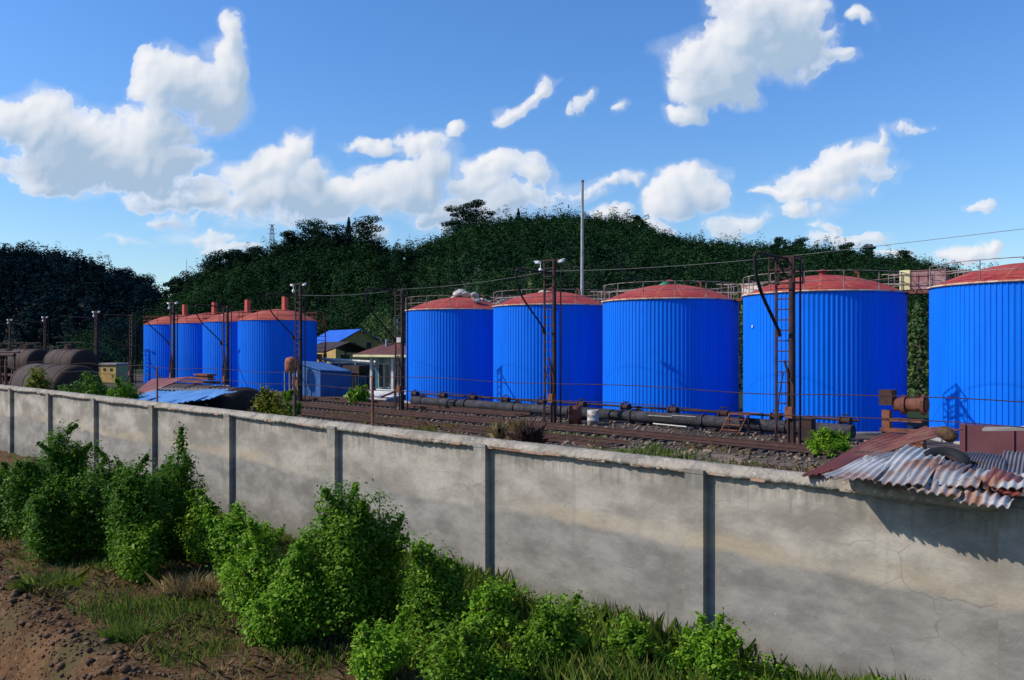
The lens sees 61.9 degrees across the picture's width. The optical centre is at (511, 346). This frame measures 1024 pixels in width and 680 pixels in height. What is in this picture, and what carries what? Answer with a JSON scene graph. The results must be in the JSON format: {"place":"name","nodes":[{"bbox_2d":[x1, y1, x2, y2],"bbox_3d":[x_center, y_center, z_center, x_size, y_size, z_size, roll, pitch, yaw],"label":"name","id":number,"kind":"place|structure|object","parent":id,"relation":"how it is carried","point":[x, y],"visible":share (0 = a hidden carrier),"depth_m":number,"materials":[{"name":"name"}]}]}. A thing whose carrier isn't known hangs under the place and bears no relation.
{"place":"outdoors","nodes":[
{"label":"outdoors","id":0,"kind":"place"},
{"bbox_2d":[0,271,128,350],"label":"distant hill","id":1,"kind":"structure","parent":0,"point":[18,314],"depth_m":254.25,"materials":[{"name":"plant"}]},
{"bbox_2d":[0,241,169,350],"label":"distant wood","id":2,"kind":"object","parent":1,"relation":"on","point":[46,281],"visible":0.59,"depth_m":279.55,"materials":[{"name":"plant"}]},
{"bbox_2d":[317,342,367,362],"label":"dark roof shed","id":3,"kind":"structure","parent":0,"point":[348,347],"depth_m":110.37,"materials":[{"name":"paint"}]},
{"bbox_2d":[317,329,383,362],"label":"ochre house","id":4,"kind":"structure","parent":0,"point":[355,336],"depth_m":127.20,"materials":[{"name":"paint"}]},
{"bbox_2d":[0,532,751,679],"bbox_3d":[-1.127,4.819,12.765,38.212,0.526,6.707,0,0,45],"label":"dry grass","id":5,"kind":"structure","parent":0,"point":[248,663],"depth_m":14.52,"materials":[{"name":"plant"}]},
{"bbox_2d":[347,386,405,401],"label":"car","id":6,"kind":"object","parent":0,"point":[387,396],"depth_m":75.88,"materials":[{"name":"white paint"}]},
{"bbox_2d":[353,319,405,395],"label":"pump house","id":7,"kind":"structure","parent":0,"point":[384,355],"depth_m":84.31,"materials":[{"name":"white"}]},
{"bbox_2d":[0,0,1001,265],"bbox_3d":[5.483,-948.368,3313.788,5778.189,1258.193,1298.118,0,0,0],"label":"cloud","id":8,"kind":"structure","parent":0,"point":[148,160],"depth_m":3679.40,"materials":[{"name":"white"}]},
{"bbox_2d":[0,369,1023,679],"bbox_3d":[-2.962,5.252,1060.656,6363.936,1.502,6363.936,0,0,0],"label":"ground","id":9,"kind":"structure","parent":0,"point":[12,653],"depth_m":15.33,"materials":[{"name":"soil"}]},
{"bbox_2d":[0,457,21,535],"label":"shrub","id":10,"kind":"object","parent":9,"relation":"on","point":[4,468],"visible":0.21,"depth_m":22.19,"materials":[{"name":"green plant"}]},
{"bbox_2d":[0,445,70,542],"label":"shrub","id":11,"kind":"object","parent":9,"relation":"on","point":[30,477],"visible":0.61,"depth_m":21.46,"materials":[{"name":"green plant"}]},
{"bbox_2d":[23,366,60,390],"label":"shrub","id":12,"kind":"object","parent":9,"relation":"on","point":[38,380],"visible":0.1,"depth_m":40.86,"materials":[{"name":"green plant"}]},
{"bbox_2d":[3,562,93,594],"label":"grass clump","id":13,"kind":"object","parent":9,"relation":"on","point":[65,581],"visible":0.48,"depth_m":17.42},
{"bbox_2d":[18,474,85,566],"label":"shrub","id":14,"kind":"object","parent":9,"relation":"on","point":[50,536],"visible":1,"depth_m":19.38,"materials":[{"name":"green plant"}]},
{"bbox_2d":[9,363,102,393],"bbox_3d":[-28.352,3.060,52.874,9.000,3.980,2.960,0,0,45],"label":"rusty tank","id":15,"kind":"object","parent":9,"relation":"on","point":[66,375],"visible":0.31,"depth_m":50.05,"materials":[{"name":"metal"}]},
{"bbox_2d":[28,419,95,515],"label":"shrub","id":16,"kind":"object","parent":9,"relation":"on","point":[68,461],"visible":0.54,"depth_m":23.15,"materials":[{"name":"green plant"}]},
{"bbox_2d":[41,465,117,556],"bbox_3d":[-9.917,3.883,20.118,1.922,2.208,1.443,0,0,13],"label":"shrub","id":17,"kind":"object","parent":9,"relation":"on","point":[90,503],"visible":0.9,"depth_m":19.83,"materials":[{"name":"green plant"}]},
{"bbox_2d":[52,370,107,408],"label":"shrub","id":18,"kind":"object","parent":9,"relation":"on","point":[100,389],"visible":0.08,"depth_m":36.79,"materials":[{"name":"green plant"}]},
{"bbox_2d":[70,311,99,373],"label":"loading mast","id":19,"kind":"object","parent":9,"relation":"on","point":[97,333],"visible":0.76,"depth_m":111.79,"materials":[{"name":"brown metal"}]},
{"bbox_2d":[78,439,133,517],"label":"shrub","id":20,"kind":"object","parent":9,"relation":"on","point":[108,475],"visible":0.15,"depth_m":22.31,"materials":[{"name":"green plant"}]},
{"bbox_2d":[0,568,218,679],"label":"bank gravel","id":21,"kind":"structure","parent":9,"relation":"on","point":[118,657],"depth_m":14.17,"materials":[{"name":"gravel"}]},
{"bbox_2d":[99,363,134,381],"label":"ochre hut","id":22,"kind":"object","parent":9,"relation":"on","point":[121,371],"visible":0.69,"depth_m":116.51,"materials":[{"name":"paint"}]},
{"bbox_2d":[104,314,135,386],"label":"loading mast","id":23,"kind":"object","parent":9,"relation":"on","point":[131,362],"visible":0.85,"depth_m":103.56,"materials":[{"name":"brown metal"}]},
{"bbox_2d":[95,317,148,362],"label":"broadleaf tree","id":24,"kind":"object","parent":9,"relation":"on","point":[116,327],"visible":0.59,"depth_m":163.20,"materials":[{"name":"green plant"}]},
{"bbox_2d":[106,374,147,398],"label":"shrub","id":25,"kind":"object","parent":9,"relation":"on","point":[122,389],"visible":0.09,"depth_m":33.69,"materials":[{"name":"green plant"}]},
{"bbox_2d":[90,614,168,645],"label":"grass clump","id":26,"kind":"object","parent":9,"relation":"on","point":[121,635],"visible":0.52,"depth_m":14.44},
{"bbox_2d":[97,449,174,575],"bbox_3d":[-8.247,3.614,18.641,1.652,2.687,1.606,0,0,0],"label":"shrub","id":27,"kind":"object","parent":9,"relation":"on","point":[133,498],"visible":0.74,"depth_m":18.40,"materials":[{"name":"green plant"}]},
{"bbox_2d":[110,508,167,583],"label":"shrub","id":28,"kind":"object","parent":9,"relation":"on","point":[138,558],"visible":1,"depth_m":17.81,"materials":[{"name":"green plant"}]},
{"bbox_2d":[143,302,177,382],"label":"loading mast","id":29,"kind":"object","parent":9,"relation":"on","point":[172,366],"visible":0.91,"depth_m":94.86,"materials":[{"name":"brown metal"}]},
{"bbox_2d":[143,305,187,382],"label":"storage tank","id":30,"kind":"object","parent":9,"relation":"on","point":[156,350],"visible":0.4,"depth_m":112.22,"materials":[{"name":"metal"}]},
{"bbox_2d":[144,462,190,558],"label":"shrub","id":31,"kind":"object","parent":9,"relation":"on","point":[174,498],"visible":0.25,"depth_m":19.77,"materials":[{"name":"green plant"}]},
{"bbox_2d":[137,373,220,393],"bbox_3d":[-18.233,3.130,44.586,8.822,3.540,2.569,0,0,45],"label":"roof","id":32,"kind":"object","parent":9,"relation":"on","point":[149,386],"visible":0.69,"depth_m":44.19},
{"bbox_2d":[156,421,210,549],"bbox_3d":[-8.039,3.350,20.619,1.402,3.208,1.433,0,0,39],"label":"shrub","id":33,"kind":"object","parent":9,"relation":"on","point":[183,470],"visible":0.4,"depth_m":20.48,"materials":[{"name":"green plant"}]},
{"bbox_2d":[143,566,224,601],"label":"grass clump","id":34,"kind":"object","parent":9,"relation":"on","point":[192,585],"visible":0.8,"depth_m":16.98,"materials":[{"name":"plant"}]},
{"bbox_2d":[171,302,218,383],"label":"storage tank","id":35,"kind":"object","parent":9,"relation":"on","point":[190,343],"visible":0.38,"depth_m":105.86,"materials":[{"name":"metal"}]},
{"bbox_2d":[172,479,227,564],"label":"shrub","id":36,"kind":"object","parent":9,"relation":"on","point":[196,533],"visible":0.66,"depth_m":19.46,"materials":[{"name":"green plant"}]},
{"bbox_2d":[150,383,261,410],"bbox_3d":[-12.789,3.335,35.987,7.000,3.430,2.960,0,0,45],"label":"rusty tank","id":37,"kind":"object","parent":9,"relation":"on","point":[241,398],"visible":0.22,"depth_m":33.57,"materials":[{"name":"metal"}]},
{"bbox_2d":[195,304,231,386],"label":"loading mast","id":38,"kind":"object","parent":9,"relation":"on","point":[225,378],"visible":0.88,"depth_m":85.55,"materials":[{"name":"brown metal"}]},
{"bbox_2d":[0,531,429,679],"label":"soil stones","id":39,"kind":"object","parent":9,"relation":"on","point":[124,668],"visible":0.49,"depth_m":14.14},
{"bbox_2d":[136,385,296,416],"bbox_3d":[-13.178,3.244,34.283,4.466,3.311,12.716,0,0,-40],"label":"lean to roof","id":40,"kind":"object","parent":9,"relation":"on","point":[175,395],"visible":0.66,"depth_m":32.04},
{"bbox_2d":[198,499,251,577],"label":"shrub","id":41,"kind":"object","parent":9,"relation":"on","point":[219,536],"visible":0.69,"depth_m":18.05,"materials":[{"name":"green plant"}]},
{"bbox_2d":[203,300,251,386],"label":"storage tank","id":42,"kind":"object","parent":9,"relation":"on","point":[212,352],"visible":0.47,"depth_m":99.86,"materials":[{"name":"metal"}]},
{"bbox_2d":[215,513,287,621],"bbox_3d":[-4.642,3.969,15.585,1.585,1.986,1.417,0,0,0],"label":"shrub","id":43,"kind":"object","parent":9,"relation":"on","point":[249,577],"visible":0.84,"depth_m":15.42,"materials":[{"name":"green plant"}]},
{"bbox_2d":[231,578,302,650],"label":"shrub","id":44,"kind":"object","parent":9,"relation":"on","point":[265,619],"visible":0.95,"depth_m":13.80,"materials":[{"name":"green plant"}]},
{"bbox_2d":[247,382,297,415],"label":"shrub","id":45,"kind":"object","parent":9,"relation":"on","point":[269,402],"visible":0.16,"depth_m":32.85,"materials":[{"name":"green plant"}]},
{"bbox_2d":[237,297,325,390],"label":"storage tank","id":46,"kind":"object","parent":9,"relation":"on","point":[266,342],"visible":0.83,"depth_m":93.83,"materials":[{"name":"metal"}]},
{"bbox_2d":[266,283,306,401],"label":"loading mast","id":47,"kind":"object","parent":9,"relation":"on","point":[299,380],"visible":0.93,"depth_m":75.48,"materials":[{"name":"brown metal"}]},
{"bbox_2d":[260,526,327,647],"bbox_3d":[-3.631,3.992,14.364,1.241,1.950,1.280,0,0,0],"label":"shrub","id":48,"kind":"object","parent":9,"relation":"on","point":[300,628],"visible":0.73,"depth_m":14.06,"materials":[{"name":"green plant"}]},
{"bbox_2d":[293,361,353,396],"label":"blue hut","id":49,"kind":"object","parent":9,"relation":"on","point":[328,378],"visible":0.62,"depth_m":84.35,"materials":[{"name":"metal"}]},
{"bbox_2d":[274,477,393,641],"bbox_3d":[-2.933,3.584,14.431,1.598,2.749,1.636,0,0,38],"label":"shrub","id":50,"kind":"object","parent":9,"relation":"on","point":[341,567],"visible":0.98,"depth_m":14.19,"materials":[{"name":"green plant"}]},
{"bbox_2d":[315,295,371,334],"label":"broadleaf tree","id":51,"kind":"object","parent":9,"relation":"on","point":[334,320],"visible":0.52,"depth_m":170.77,"materials":[{"name":"green plant"}]},
{"bbox_2d":[343,384,374,403],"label":"shrub","id":52,"kind":"object","parent":9,"relation":"on","point":[357,394],"visible":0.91,"depth_m":71.64,"materials":[{"name":"green plant"}]},
{"bbox_2d":[342,489,413,629],"bbox_3d":[-2.285,3.682,14.767,1.344,2.573,1.406,0,0,0],"label":"shrub","id":53,"kind":"object","parent":9,"relation":"on","point":[386,582],"visible":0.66,"depth_m":14.59,"materials":[{"name":"green plant"}]},
{"bbox_2d":[356,308,405,344],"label":"broadleaf tree","id":54,"kind":"object","parent":9,"relation":"on","point":[389,326],"visible":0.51,"depth_m":121.26,"materials":[{"name":"green plant"}]},
{"bbox_2d":[346,599,416,679],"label":"shrub","id":55,"kind":"object","parent":9,"relation":"on","point":[380,652],"visible":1,"depth_m":12.45,"materials":[{"name":"green plant"}]},
{"bbox_2d":[0,509,767,679],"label":"grass","id":56,"kind":"structure","parent":9,"relation":"on","point":[199,606],"depth_m":15.33,"materials":[{"name":"plant"}]},
{"bbox_2d":[365,287,407,409],"bbox_3d":[-9.618,0.268,64.162,1.320,9.265,3.541,0,0,45],"label":"loading mast","id":57,"kind":"object","parent":9,"relation":"on","point":[399,388],"visible":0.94,"depth_m":64.90,"materials":[{"name":"brown metal"}]},
{"bbox_2d":[365,301,417,342],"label":"broadleaf tree","id":58,"kind":"object","parent":9,"relation":"on","point":[387,310],"visible":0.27,"depth_m":148.34,"materials":[{"name":"green plant"}]},
{"bbox_2d":[273,393,530,417],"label":"railway track","id":59,"kind":"structure","parent":9,"relation":"on","point":[461,410],"depth_m":65.22,"materials":[{"name":"metal"}]},
{"bbox_2d":[395,531,471,647],"bbox_3d":[-1.274,3.986,13.962,1.334,1.969,1.321,0,0,0],"label":"shrub","id":60,"kind":"object","parent":9,"relation":"on","point":[439,587],"visible":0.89,"depth_m":13.81,"materials":[{"name":"green plant"}]},
{"bbox_2d":[404,294,511,402],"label":"storage tank","id":61,"kind":"object","parent":9,"relation":"on","point":[449,337],"visible":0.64,"depth_m":71.77,"materials":[{"name":"metal"}]},
{"bbox_2d":[410,603,508,679],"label":"shrub","id":62,"kind":"object","parent":9,"relation":"on","point":[457,658],"visible":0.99,"depth_m":12.12,"materials":[{"name":"green plant"}]},
{"bbox_2d":[291,409,628,446],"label":"railway track","id":63,"kind":"structure","parent":9,"relation":"on","point":[316,414],"depth_m":49.82,"materials":[{"name":"metal"}]},
{"bbox_2d":[458,572,527,661],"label":"shrub","id":64,"kind":"object","parent":9,"relation":"on","point":[500,595],"visible":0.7,"depth_m":13.35,"materials":[{"name":"green plant"}]},
{"bbox_2d":[484,418,510,439],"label":"grass clump","id":65,"kind":"object","parent":9,"relation":"on","point":[499,431],"visible":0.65,"depth_m":33.86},
{"bbox_2d":[0,384,1023,679],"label":"concrete wall","id":66,"kind":"structure","parent":9,"relation":"on","point":[864,576],"depth_m":14.05,"materials":[{"name":"concrete"}]},
{"bbox_2d":[0,360,1023,427],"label":"wire fence","id":67,"kind":"object","parent":66,"relation":"on","point":[372,398],"visible":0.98,"depth_m":15.48,"materials":[{"name":"metal"}]},
{"bbox_2d":[801,426,1023,508],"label":"shed roof","id":68,"kind":"structure","parent":66,"relation":"on","point":[876,459],"depth_m":11.30,"materials":[{"name":"grey metal"}]},
{"bbox_2d":[923,447,971,469],"bbox_3d":[6.136,1.647,12.091,0.679,0.190,0.680,14,34,44],"label":"tyre","id":69,"kind":"object","parent":68,"relation":"on","point":[954,455],"visible":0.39,"depth_m":12.16,"materials":[{"name":"black rubber"}]},
{"bbox_2d":[506,420,548,443],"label":"grass clump","id":70,"kind":"object","parent":9,"relation":"on","point":[530,434],"visible":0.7,"depth_m":31.76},
{"bbox_2d":[515,258,564,422],"bbox_3d":[1.322,-0.304,53.002,2.584,10.408,3.541,0,0,45],"label":"loading mast","id":71,"kind":"object","parent":9,"relation":"on","point":[552,395],"visible":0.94,"depth_m":53.68,"materials":[{"name":"brown metal"}]},
{"bbox_2d":[322,410,758,466],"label":"trackside weeds","id":72,"kind":"object","parent":9,"relation":"on","point":[662,450],"visible":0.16,"depth_m":38.60,"materials":[{"name":"green plant"}]},
{"bbox_2d":[506,590,594,678],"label":"shrub","id":73,"kind":"object","parent":9,"relation":"on","point":[553,631],"visible":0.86,"depth_m":12.68,"materials":[{"name":"green plant"}]},
{"bbox_2d":[492,287,611,407],"bbox_3d":[3.218,0.090,68.167,10.038,9.620,10.038,0,0,-11],"label":"storage tank","id":74,"kind":"object","parent":9,"relation":"on","point":[517,344],"visible":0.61,"depth_m":64.09,"materials":[{"name":"metal"}]},
{"bbox_2d":[316,566,805,679],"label":"weed patch","id":75,"kind":"object","parent":9,"relation":"on","point":[422,643],"visible":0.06,"depth_m":13.13,"materials":[{"name":"green plant"}]},
{"bbox_2d":[281,400,846,458],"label":"railway track","id":76,"kind":"structure","parent":9,"relation":"on","point":[766,446],"depth_m":46.71,"materials":[{"name":"metal"}]},
{"bbox_2d":[580,180,583,295],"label":"pole","id":77,"kind":"object","parent":9,"relation":"on","point":[582,238],"visible":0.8,"depth_m":77.89,"materials":[{"name":"metal"}]},
{"bbox_2d":[267,539,924,679],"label":"weeds","id":78,"kind":"object","parent":9,"relation":"on","point":[589,665],"visible":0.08,"depth_m":12.72,"materials":[{"name":"green plant"}]},
{"bbox_2d":[313,407,900,471],"bbox_3d":[0.206,4.922,49.215,38.760,0.630,18.240,0,0,45],"label":"track rubble","id":79,"kind":"object","parent":9,"relation":"on","point":[796,457],"visible":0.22,"depth_m":43.72,"materials":[{"name":"gravel"}]},
{"bbox_2d":[332,554,896,679],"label":"undergrowth","id":80,"kind":"object","parent":9,"relation":"on","point":[523,672],"visible":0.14,"depth_m":12.69,"materials":[{"name":"green plant"}]},
{"bbox_2d":[598,602,664,670],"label":"shrub","id":81,"kind":"object","parent":9,"relation":"on","point":[632,633],"visible":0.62,"depth_m":12.41,"materials":[{"name":"green plant"}]},
{"bbox_2d":[410,390,859,438],"bbox_3d":[4.704,4.218,56.966,36.583,1.364,1.420,0,0,45],"label":"pipeline","id":82,"kind":"object","parent":9,"relation":"on","point":[625,412],"visible":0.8,"depth_m":53.49,"materials":[{"name":"metal"}]},
{"bbox_2d":[648,415,696,427],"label":"scrap sheets","id":83,"kind":"object","parent":82,"relation":"on","point":[673,418],"visible":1,"depth_m":50.89,"materials":[{"name":"white paint"}]},
{"bbox_2d":[601,279,741,416],"bbox_3d":[11.146,0.090,60.283,10.038,9.620,10.038,0,0,-11],"label":"storage tank","id":84,"kind":"object","parent":9,"relation":"on","point":[672,335],"visible":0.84,"depth_m":56.20,"materials":[{"name":"metal"}]},
{"bbox_2d":[664,603,750,679],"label":"shrub","id":85,"kind":"object","parent":9,"relation":"on","point":[713,650],"visible":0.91,"depth_m":11.97,"materials":[{"name":"green plant"}]},
{"bbox_2d":[753,251,803,443],"bbox_3d":[12.651,0.193,41.465,1.360,9.415,3.815,0,0,45],"label":"loading mast","id":86,"kind":"object","parent":9,"relation":"on","point":[790,409],"visible":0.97,"depth_m":42.12,"materials":[{"name":"brown metal"}]},
{"bbox_2d":[797,417,816,441],"bbox_3d":[15.054,4.277,43.556,0.800,1.245,0.600,0,0,45],"label":"steel box","id":87,"kind":"object","parent":9,"relation":"on","point":[808,425],"visible":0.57,"depth_m":43.35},
{"bbox_2d":[741,269,912,434],"bbox_3d":[19.074,0.090,52.399,10.038,9.620,10.038,0,0,-11],"label":"storage tank","id":88,"kind":"object","parent":9,"relation":"on","point":[853,335],"visible":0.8,"depth_m":48.21,"materials":[{"name":"metal"}]},
{"bbox_2d":[882,269,970,294],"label":"walkway","id":89,"kind":"structure","parent":88,"relation":"attached to","point":[915,292],"depth_m":49.24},
{"bbox_2d":[899,269,948,290],"bbox_3d":[23.817,-3.870,49.326,2.520,1.140,0.670,0,0,45],"label":"cabinet","id":90,"kind":"object","parent":89,"relation":"on","point":[920,278],"visible":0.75,"depth_m":49.25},
{"bbox_2d":[802,424,854,457],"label":"shrub","id":91,"kind":"object","parent":9,"relation":"on","point":[826,440],"visible":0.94,"depth_m":37.82,"materials":[{"name":"green plant"}]},
{"bbox_2d":[879,389,929,449],"bbox_3d":[7.365,2.887,16.030,0.875,4.122,0.324,0,0,45],"label":"rusty machine","id":92,"kind":"object","parent":9,"relation":"on","point":[905,405],"visible":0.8,"depth_m":16.01,"materials":[{"name":"metal"}]},
{"bbox_2d":[907,297,928,397],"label":"conifer tree","id":93,"kind":"object","parent":9,"relation":"on","point":[918,320],"visible":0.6,"depth_m":65.72,"materials":[{"name":"green plant"}]},
{"bbox_2d":[927,256,1023,444],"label":"storage tank","id":94,"kind":"object","parent":9,"relation":"on","point":[976,334],"visible":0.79,"depth_m":42.21,"materials":[{"name":"metal"}]},
{"bbox_2d":[960,424,1023,455],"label":"plate barrier","id":95,"kind":"object","parent":9,"relation":"on","point":[974,438],"visible":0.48,"depth_m":36.68,"materials":[{"name":"metal"}]},
{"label":"railway track","id":96,"kind":"object","parent":9,"relation":"on","visible":0},
{"bbox_2d":[5,343,47,375],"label":"tank wagon","id":97,"kind":"object","parent":96,"relation":"on","point":[28,353],"visible":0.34,"depth_m":104.65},
{"bbox_2d":[43,342,97,370],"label":"tank wagon","id":98,"kind":"object","parent":96,"relation":"on","point":[70,354],"visible":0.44,"depth_m":93.90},
{"bbox_2d":[0,0,1023,291],"label":"sky","id":99,"kind":"structure","parent":0,"point":[337,73],"materials":[{"name":"blue"}]},
{"bbox_2d":[101,238,928,394],"bbox_3d":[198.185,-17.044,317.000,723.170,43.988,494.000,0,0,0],"label":"wooded hill","id":100,"kind":"structure","parent":0,"point":[635,279],"depth_m":161.32,"materials":[{"name":"plant"}]},
{"bbox_2d":[170,270,200,297],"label":"broadleaf tree","id":101,"kind":"object","parent":100,"relation":"on","point":[182,279],"visible":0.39,"depth_m":225.60,"materials":[{"name":"green plant"}]},
{"bbox_2d":[192,249,230,283],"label":"broadleaf tree","id":102,"kind":"object","parent":100,"relation":"on","point":[210,264],"visible":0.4,"depth_m":221.32,"materials":[{"name":"green plant"}]},
{"bbox_2d":[265,230,310,261],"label":"tree","id":103,"kind":"object","parent":100,"relation":"on","point":[292,239],"visible":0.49,"depth_m":222.43,"materials":[{"name":"green plant"}]},
{"bbox_2d":[288,218,333,250],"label":"tree","id":104,"kind":"object","parent":100,"relation":"on","point":[310,224],"visible":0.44,"depth_m":223.58,"materials":[{"name":"green plant"}]},
{"bbox_2d":[310,224,345,251],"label":"tree","id":105,"kind":"object","parent":100,"relation":"on","point":[337,235],"visible":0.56,"depth_m":222.02,"materials":[{"name":"green plant"}]},
{"bbox_2d":[340,215,388,255],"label":"pine tree","id":106,"kind":"object","parent":100,"relation":"on","point":[366,232],"visible":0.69,"depth_m":222.51,"materials":[{"name":"green plant"}]},
{"bbox_2d":[441,205,475,233],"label":"pine tree","id":107,"kind":"object","parent":100,"relation":"on","point":[457,215],"visible":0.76,"depth_m":263.83,"materials":[{"name":"green plant"}]},
{"bbox_2d":[455,199,496,226],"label":"pine tree","id":108,"kind":"object","parent":100,"relation":"on","point":[475,203],"visible":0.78,"depth_m":264.75,"materials":[{"name":"green plant"}]},
{"bbox_2d":[63,202,998,390],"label":"hillside wood","id":109,"kind":"object","parent":100,"relation":"on","point":[624,235],"visible":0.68,"depth_m":188.59,"materials":[{"name":"green plant"}]},
{"bbox_2d":[297,411,824,472],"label":"trackside dry grass","id":110,"kind":"structure","parent":0,"point":[507,437],"depth_m":44.68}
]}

